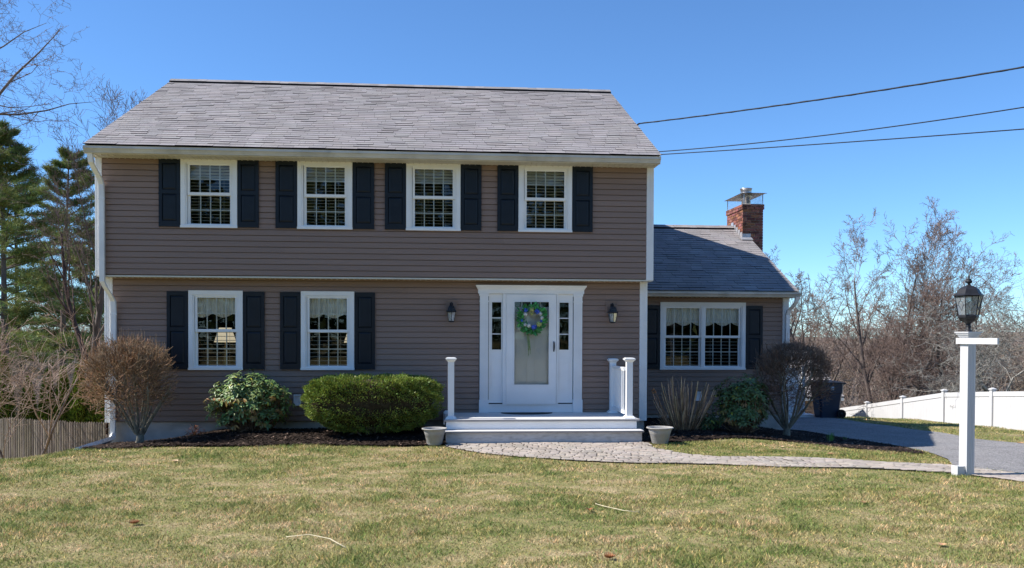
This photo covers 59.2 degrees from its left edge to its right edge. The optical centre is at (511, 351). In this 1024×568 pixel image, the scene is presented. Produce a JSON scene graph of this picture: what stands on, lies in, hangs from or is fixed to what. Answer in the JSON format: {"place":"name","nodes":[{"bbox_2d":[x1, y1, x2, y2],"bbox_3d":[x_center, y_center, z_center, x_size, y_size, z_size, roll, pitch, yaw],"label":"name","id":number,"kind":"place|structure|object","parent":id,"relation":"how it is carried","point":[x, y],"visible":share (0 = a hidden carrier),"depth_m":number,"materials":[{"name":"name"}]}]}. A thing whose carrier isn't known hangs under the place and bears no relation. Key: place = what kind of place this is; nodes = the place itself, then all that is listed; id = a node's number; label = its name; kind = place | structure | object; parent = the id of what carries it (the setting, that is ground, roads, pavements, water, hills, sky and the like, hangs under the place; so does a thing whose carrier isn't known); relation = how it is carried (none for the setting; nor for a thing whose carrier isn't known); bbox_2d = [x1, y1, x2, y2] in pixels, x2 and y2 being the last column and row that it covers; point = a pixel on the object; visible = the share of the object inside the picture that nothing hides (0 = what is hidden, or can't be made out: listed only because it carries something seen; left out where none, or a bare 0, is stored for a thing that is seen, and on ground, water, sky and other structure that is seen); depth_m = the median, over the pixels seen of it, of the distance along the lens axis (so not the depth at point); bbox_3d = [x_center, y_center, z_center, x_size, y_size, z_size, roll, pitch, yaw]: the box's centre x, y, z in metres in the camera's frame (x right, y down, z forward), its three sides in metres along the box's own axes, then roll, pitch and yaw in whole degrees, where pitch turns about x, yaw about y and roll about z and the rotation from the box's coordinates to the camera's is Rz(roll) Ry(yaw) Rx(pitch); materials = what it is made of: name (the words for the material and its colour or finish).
{"place":"outdoors","nodes":[
{"label":"outdoors","id":0,"kind":"place"},
{"bbox_2d":[0,362,1023,567],"bbox_3d":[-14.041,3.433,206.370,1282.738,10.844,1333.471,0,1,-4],"label":"ground","id":1,"kind":"structure","parent":0,"point":[448,544],"depth_m":9.20,"materials":[{"name":"green plant"}]},
{"bbox_2d":[0,356,17,418],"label":"arborvitae","id":2,"kind":"object","parent":1,"relation":"on","point":[9,407],"visible":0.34,"depth_m":24.71,"materials":[{"name":"green plant"}]},
{"bbox_2d":[16,376,37,419],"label":"arborvitae","id":3,"kind":"object","parent":1,"relation":"on","point":[31,415],"visible":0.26,"depth_m":24.74,"materials":[{"name":"green plant"}]},
{"bbox_2d":[0,314,69,419],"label":"bare tree","id":4,"kind":"object","parent":1,"relation":"on","point":[24,371],"visible":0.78,"depth_m":21.26,"materials":[{"name":"brown plant"}]},
{"bbox_2d":[36,368,54,420],"bbox_3d":[-12.818,2.001,24.901,0.849,3.143,0.864,1,1,34],"label":"arborvitae","id":5,"kind":"object","parent":1,"relation":"on","point":[44,416],"visible":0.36,"depth_m":24.76,"materials":[{"name":"green plant"}]},
{"bbox_2d":[0,118,92,364],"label":"pine tree","id":6,"kind":"object","parent":1,"relation":"on","point":[15,225],"visible":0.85,"depth_m":37.78,"materials":[{"name":"green plant"}]},
{"bbox_2d":[0,0,99,194],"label":"bare tree","id":7,"kind":"object","parent":1,"relation":"on","point":[24,113],"visible":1,"depth_m":27.54,"materials":[{"name":"grey plant"}]},
{"bbox_2d":[0,144,103,370],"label":"pine tree","id":8,"kind":"object","parent":1,"relation":"on","point":[58,166],"visible":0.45,"depth_m":41.86,"materials":[{"name":"green plant"}]},
{"bbox_2d":[0,292,103,458],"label":"bare tree","id":9,"kind":"object","parent":1,"relation":"on","point":[51,431],"visible":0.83,"depth_m":19.68,"materials":[{"name":"brown plant"}]},
{"bbox_2d":[0,174,103,410],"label":"pine tree","id":10,"kind":"object","parent":1,"relation":"on","point":[9,275],"visible":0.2,"depth_m":44.88,"materials":[{"name":"green plant"}]},
{"bbox_2d":[19,176,88,371],"bbox_3d":[-16.319,-1.286,32.357,2.082,10.209,2.924,1,1,41],"label":"bare tree","id":11,"kind":"object","parent":1,"relation":"on","point":[68,297],"visible":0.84,"depth_m":32.45,"materials":[{"name":"brown plant"}]},
{"bbox_2d":[0,417,108,458],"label":"wooden fence","id":12,"kind":"object","parent":1,"relation":"on","point":[30,438],"visible":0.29,"depth_m":21.31,"materials":[{"name":"brown wood"}]},
{"bbox_2d":[5,349,104,413],"bbox_3d":[-18.792,2.000,37.822,16.707,5.059,24.681,0,1,-4],"label":"brush","id":13,"kind":"object","parent":1,"relation":"on","point":[71,375],"visible":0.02,"depth_m":33.68,"materials":[{"name":"brown plant"}]},
{"bbox_2d":[52,365,70,421],"bbox_3d":[-12.404,1.967,24.883,0.871,3.215,0.854,1,1,39],"label":"arborvitae","id":14,"kind":"object","parent":1,"relation":"on","point":[63,416],"visible":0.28,"depth_m":24.75,"materials":[{"name":"green plant"}]},
{"bbox_2d":[29,228,103,379],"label":"pine tree","id":15,"kind":"object","parent":1,"relation":"on","point":[79,319],"visible":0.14,"depth_m":46.98,"materials":[{"name":"plant"}]},
{"bbox_2d":[2,73,146,399],"bbox_3d":[-13.463,-2.772,29.673,4.692,12.972,4.681,1,1,26],"label":"bare tree","id":16,"kind":"object","parent":1,"relation":"on","point":[99,302],"visible":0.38,"depth_m":29.39,"materials":[{"name":"brown plant"}]},
{"bbox_2d":[66,363,88,422],"bbox_3d":[-11.943,1.935,24.867,0.870,3.283,0.898,1,1,36],"label":"arborvitae","id":17,"kind":"object","parent":1,"relation":"on","point":[77,412],"visible":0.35,"depth_m":24.71,"materials":[{"name":"green plant"}]},
{"bbox_2d":[84,373,104,422],"bbox_3d":[-11.450,2.001,24.908,0.857,3.170,0.854,1,1,42],"label":"arborvitae","id":18,"kind":"object","parent":1,"relation":"on","point":[91,416],"visible":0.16,"depth_m":24.73,"materials":[{"name":"green plant"}]},
{"bbox_2d":[127,519,140,523],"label":"fallen leaf","id":19,"kind":"object","parent":1,"relation":"on","point":[134,522],"visible":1,"depth_m":8.50,"materials":[{"name":"brown plant"}]},
{"bbox_2d":[286,534,345,547],"bbox_3d":[-1.661,1.627,7.804,0.699,0.028,0.134,1,1,32],"label":"dead stalk","id":20,"kind":"object","parent":1,"relation":"on","point":[317,536],"visible":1,"depth_m":7.89,"materials":[{"name":"beige plant"}]},
{"bbox_2d":[75,79,801,449],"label":"house","id":21,"kind":"structure","parent":1,"relation":"on","point":[289,235],"depth_m":16.41,"materials":[{"name":"beige plastic"}]},
{"bbox_2d":[180,159,236,227],"bbox_3d":[-5.331,-2.794,15.915,0.985,1.229,0.197,0,1,-4],"label":"window","id":22,"kind":"structure","parent":21,"relation":"in","point":[205,167],"depth_m":15.87,"materials":[{"name":"white plastic"}]},
{"bbox_2d":[188,290,242,369],"bbox_3d":[-5.329,-0.386,16.269,0.966,1.426,0.199,0,1,-4],"label":"window","id":23,"kind":"structure","parent":21,"relation":"in","point":[201,303],"depth_m":16.22,"materials":[{"name":"white plastic"}]},
{"bbox_2d":[214,328,235,363],"bbox_3d":[-5.338,0.396,16.803,0.500,1.684,0.450,0,1,-4],"label":"table lamp","id":24,"kind":"object","parent":21,"relation":"in","point":[224,338],"visible":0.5,"depth_m":16.65,"materials":[{"name":"beige fabric"}]},
{"bbox_2d":[297,161,352,229],"bbox_3d":[-3.325,-2.789,16.072,0.974,1.229,0.197,0,1,-4],"label":"window","id":25,"kind":"structure","parent":21,"relation":"in","point":[315,170],"depth_m":16.02,"materials":[{"name":"white plastic"}]},
{"bbox_2d":[300,291,354,369],"bbox_3d":[-3.349,-0.381,16.423,0.967,1.426,0.199,0,1,-4],"label":"window","id":26,"kind":"structure","parent":21,"relation":"in","point":[314,304],"depth_m":16.38,"materials":[{"name":"white plastic"}]},
{"bbox_2d":[406,163,460,230],"bbox_3d":[-1.414,-2.784,16.221,0.979,1.229,0.197,0,1,-4],"label":"window","id":27,"kind":"structure","parent":21,"relation":"in","point":[427,173],"depth_m":16.18,"materials":[{"name":"white plastic"}]},
{"bbox_2d":[446,300,456,321],"bbox_3d":[-1.103,-0.742,16.410,0.210,0.413,0.235,0,1,-4],"label":"wall lantern","id":28,"kind":"object","parent":21,"relation":"attached to","point":[451,307],"depth_m":16.48,"materials":[{"name":"black metal"}]},
{"bbox_2d":[506,294,555,403],"bbox_3d":[0.352,-0.043,16.603,0.932,2.020,0.095,0,1,-4],"label":"storm door","id":29,"kind":"structure","parent":21,"relation":"in","point":[515,394],"depth_m":16.62,"materials":[{"name":"white plastic"}]},
{"bbox_2d":[514,302,548,384],"bbox_3d":[0.351,-0.053,16.735,0.890,2.000,0.070,0,1,-4],"label":"front door","id":30,"kind":"structure","parent":21,"relation":"in","point":[533,369],"depth_m":16.73,"materials":[{"name":"white plastic"}]},
{"bbox_2d":[516,294,547,355],"bbox_3d":[0.364,-0.487,16.553,0.602,1.147,0.185,0,1,-4],"label":"wreath","id":31,"kind":"object","parent":21,"relation":"hanging from","point":[528,328],"visible":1,"depth_m":16.52,"materials":[{"name":"green plant"}]},
{"bbox_2d":[518,165,571,231],"bbox_3d":[0.597,-2.779,16.378,0.985,1.229,0.197,0,1,-4],"label":"window","id":32,"kind":"structure","parent":21,"relation":"in","point":[536,176],"depth_m":16.34,"materials":[{"name":"white plastic"}]},
{"bbox_2d":[606,301,617,322],"bbox_3d":[1.860,-0.734,16.642,0.210,0.413,0.235,0,1,-4],"label":"wall lantern","id":33,"kind":"object","parent":21,"relation":"attached to","point":[611,307],"depth_m":16.62,"materials":[{"name":"black metal"}]},
{"bbox_2d":[660,302,745,369],"bbox_3d":[4.154,-0.341,19.711,1.907,1.469,0.199,0,1,-4],"label":"window","id":34,"kind":"structure","parent":21,"relation":"in","point":[703,314],"depth_m":19.70,"materials":[{"name":"white plastic"}]},
{"bbox_2d":[639,66,1023,123],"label":"overhead cable","id":35,"kind":"object","parent":21,"relation":"attached to","point":[842,95],"visible":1,"depth_m":14.92,"materials":[{"name":"black rubber"}]},
{"bbox_2d":[659,107,1023,151],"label":"overhead cable","id":36,"kind":"object","parent":21,"relation":"attached to","point":[849,132],"visible":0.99,"depth_m":14.26,"materials":[{"name":"black rubber"}]},
{"bbox_2d":[661,128,1023,154],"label":"overhead cable","id":37,"kind":"object","parent":21,"relation":"attached to","point":[849,141],"visible":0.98,"depth_m":14.25,"materials":[{"name":"black rubber"}]},
{"bbox_2d":[73,417,924,452],"bbox_3d":[-0.199,1.637,17.593,14.475,0.568,6.480,0,1,-4],"label":"mulch bed","id":38,"kind":"object","parent":1,"relation":"on","point":[720,435],"visible":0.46,"depth_m":15.34,"materials":[{"name":"brown wood"}]},
{"bbox_2d":[71,328,180,442],"bbox_3d":[-6.442,0.617,15.157,1.732,2.043,1.464,0,1,-4],"label":"bare shrub","id":39,"kind":"object","parent":38,"relation":"on","point":[136,358],"visible":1,"depth_m":14.94,"materials":[{"name":"brown plant"}]},
{"bbox_2d":[184,424,205,435],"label":"dried perennial","id":40,"kind":"object","parent":38,"relation":"on","point":[195,430],"visible":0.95,"depth_m":15.77,"materials":[{"name":"brown plant"}]},
{"bbox_2d":[204,368,296,431],"bbox_3d":[-4.601,0.869,15.894,1.642,1.140,1.156,0,1,-4],"label":"rhododendron","id":41,"kind":"object","parent":38,"relation":"on","point":[244,406],"visible":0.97,"depth_m":15.60,"materials":[{"name":"green plant"}]},
{"bbox_2d":[300,372,445,435],"bbox_3d":[-2.385,0.905,15.551,2.513,1.130,1.372,0,1,-4],"label":"clipped yew","id":42,"kind":"object","parent":38,"relation":"on","point":[349,403],"visible":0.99,"depth_m":15.08,"materials":[{"name":"green plant"}]},
{"bbox_2d":[422,427,446,445],"bbox_3d":[-1.264,1.381,14.696,0.418,0.275,0.418,0,1,-4],"label":"flower pot","id":43,"kind":"object","parent":38,"relation":"on","point":[434,436],"visible":1,"depth_m":14.57,"materials":[{"name":"grey plastic"}]},
{"bbox_2d":[646,426,673,443],"bbox_3d":[2.460,1.390,14.987,0.453,0.275,0.453,0,1,-4],"label":"flower pot","id":44,"kind":"object","parent":38,"relation":"on","point":[659,434],"visible":1,"depth_m":14.86,"materials":[{"name":"grey plastic"}]},
{"bbox_2d":[651,376,716,430],"bbox_3d":[3.209,0.988,17.094,1.279,1.062,0.730,0,1,-4],"label":"bare hydrangea","id":45,"kind":"object","parent":38,"relation":"on","point":[682,418],"visible":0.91,"depth_m":16.95,"materials":[{"name":"plant"}]},
{"bbox_2d":[697,413,717,430],"bbox_3d":[3.688,1.342,17.035,0.407,0.400,0.454,0,1,-4],"label":"rhododendron","id":46,"kind":"object","parent":38,"relation":"on","point":[708,420],"visible":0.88,"depth_m":16.92,"materials":[{"name":"green plant"}]},
{"bbox_2d":[708,372,772,433],"bbox_3d":[4.363,0.980,17.040,1.076,1.176,1.076,-1,1,-44],"label":"rhododendron","id":47,"kind":"object","parent":38,"relation":"on","point":[741,409],"visible":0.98,"depth_m":16.78,"materials":[{"name":"green plant"}]},
{"bbox_2d":[750,336,838,435],"bbox_3d":[5.432,0.679,17.420,1.729,2.080,1.395,0,1,-4],"label":"bare shrub","id":48,"kind":"object","parent":38,"relation":"on","point":[783,356],"visible":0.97,"depth_m":17.20,"materials":[{"name":"brown plant"}]},
{"bbox_2d":[826,432,834,440],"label":"daffodil shoots","id":49,"kind":"object","parent":38,"relation":"on","point":[831,435],"visible":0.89,"depth_m":17.29,"materials":[{"name":"green plant"}]},
{"bbox_2d":[0,272,1023,407],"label":"distant woods","id":50,"kind":"object","parent":1,"relation":"on","point":[847,391],"visible":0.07,"depth_m":63.70,"materials":[{"name":"brown plant"}]},
{"bbox_2d":[443,357,643,443],"bbox_3d":[0.481,0.833,15.839,3.360,1.480,1.692,0,1,-4],"label":"front porch","id":51,"kind":"object","parent":1,"relation":"on","point":[617,421],"visible":0.97,"depth_m":15.28,"materials":[{"name":"white wood"}]},
{"bbox_2d":[501,412,551,414],"bbox_3d":[0.281,1.121,16.377,0.950,0.012,0.340,0,1,-4],"label":"doormat","id":52,"kind":"object","parent":51,"relation":"on","point":[527,413],"visible":1,"depth_m":16.37,"materials":[{"name":"black rubber"}]},
{"bbox_2d":[604,551,614,557],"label":"fallen leaf","id":53,"kind":"object","parent":1,"relation":"on","point":[608,555],"visible":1,"depth_m":7.20,"materials":[{"name":"brown plant"}]},
{"bbox_2d":[595,503,636,511],"bbox_3d":[1.036,1.610,9.307,0.139,0.034,0.661,-1,1,-36],"label":"dead stalk","id":54,"kind":"object","parent":1,"relation":"on","point":[615,508],"visible":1,"depth_m":9.19,"materials":[{"name":"beige plant"}]},
{"bbox_2d":[445,442,1023,481],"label":"walkway","id":55,"kind":"structure","parent":1,"relation":"on","point":[637,452],"depth_m":13.24,"materials":[{"name":"grey stone"}]},
{"bbox_2d":[789,368,813,417],"bbox_3d":[7.202,1.231,26.064,2.950,1.600,0.570,0,1,-4],"label":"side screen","id":56,"kind":"object","parent":1,"relation":"on","point":[804,414],"visible":0.09,"depth_m":26.37,"materials":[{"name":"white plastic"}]},
{"bbox_2d":[790,351,844,413],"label":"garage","id":57,"kind":"structure","parent":1,"relation":"on","point":[811,409],"depth_m":31.94,"materials":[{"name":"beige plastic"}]},
{"bbox_2d":[765,247,874,381],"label":"bare tree","id":58,"kind":"object","parent":1,"relation":"on","point":[801,320],"visible":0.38,"depth_m":41.67,"materials":[{"name":"brown plant"}]},
{"bbox_2d":[791,263,870,375],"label":"bare tree","id":59,"kind":"object","parent":1,"relation":"on","point":[844,309],"visible":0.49,"depth_m":41.11,"materials":[{"name":"brown plant"}]},
{"bbox_2d":[803,196,1022,403],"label":"bare tree","id":60,"kind":"object","parent":1,"relation":"on","point":[928,292],"visible":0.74,"depth_m":36.90,"materials":[{"name":"brown plant"}]},
{"bbox_2d":[840,388,1023,430],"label":"vinyl fence","id":61,"kind":"object","parent":1,"relation":"on","point":[1001,409],"visible":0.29,"depth_m":29.58,"materials":[{"name":"white plastic"}]},
{"bbox_2d":[840,360,1023,407],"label":"brush","id":62,"kind":"object","parent":1,"relation":"on","point":[850,401],"depth_m":43.25,"materials":[{"name":"brown plant"}]},
{"bbox_2d":[844,273,1021,415],"bbox_3d":[16.926,1.274,36.190,8.200,9.064,5.479,0,1,-4],"label":"bare tree","id":63,"kind":"object","parent":1,"relation":"on","point":[897,372],"visible":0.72,"depth_m":35.36,"materials":[{"name":"brown plant"}]},
{"bbox_2d":[875,292,1023,406],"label":"bare tree","id":64,"kind":"object","parent":1,"relation":"on","point":[986,359],"visible":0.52,"depth_m":30.97,"materials":[{"name":"brown plant"}]},
{"bbox_2d":[884,248,1023,397],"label":"bare tree","id":65,"kind":"object","parent":1,"relation":"on","point":[997,304],"visible":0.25,"depth_m":38.73,"materials":[{"name":"brown plant"}]},
{"bbox_2d":[951,275,998,475],"bbox_3d":[6.122,0.349,11.913,0.401,2.742,0.762,0,1,-4],"label":"lamp post","id":66,"kind":"object","parent":1,"relation":"on","point":[967,340],"visible":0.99,"depth_m":12.05,"materials":[{"name":"plastic"}]},
{"bbox_2d":[0,0,1023,338],"label":"sky","id":67,"kind":"structure","parent":0,"point":[659,59],"materials":[{"name":"blue"}]},
{"bbox_2d":[789,416,1023,472],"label":"driveway","id":68,"kind":"structure","parent":0,"point":[1000,455],"depth_m":17.66,"materials":[{"name":"grey asphalt"}]},
{"bbox_2d":[812,380,845,417],"bbox_3d":[9.042,1.356,25.788,0.876,1.050,0.690,0,1,-4],"label":"wheeled bin","id":69,"kind":"object","parent":68,"relation":"on","point":[830,408],"visible":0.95,"depth_m":25.53,"materials":[{"name":"black plastic"}]}
]}

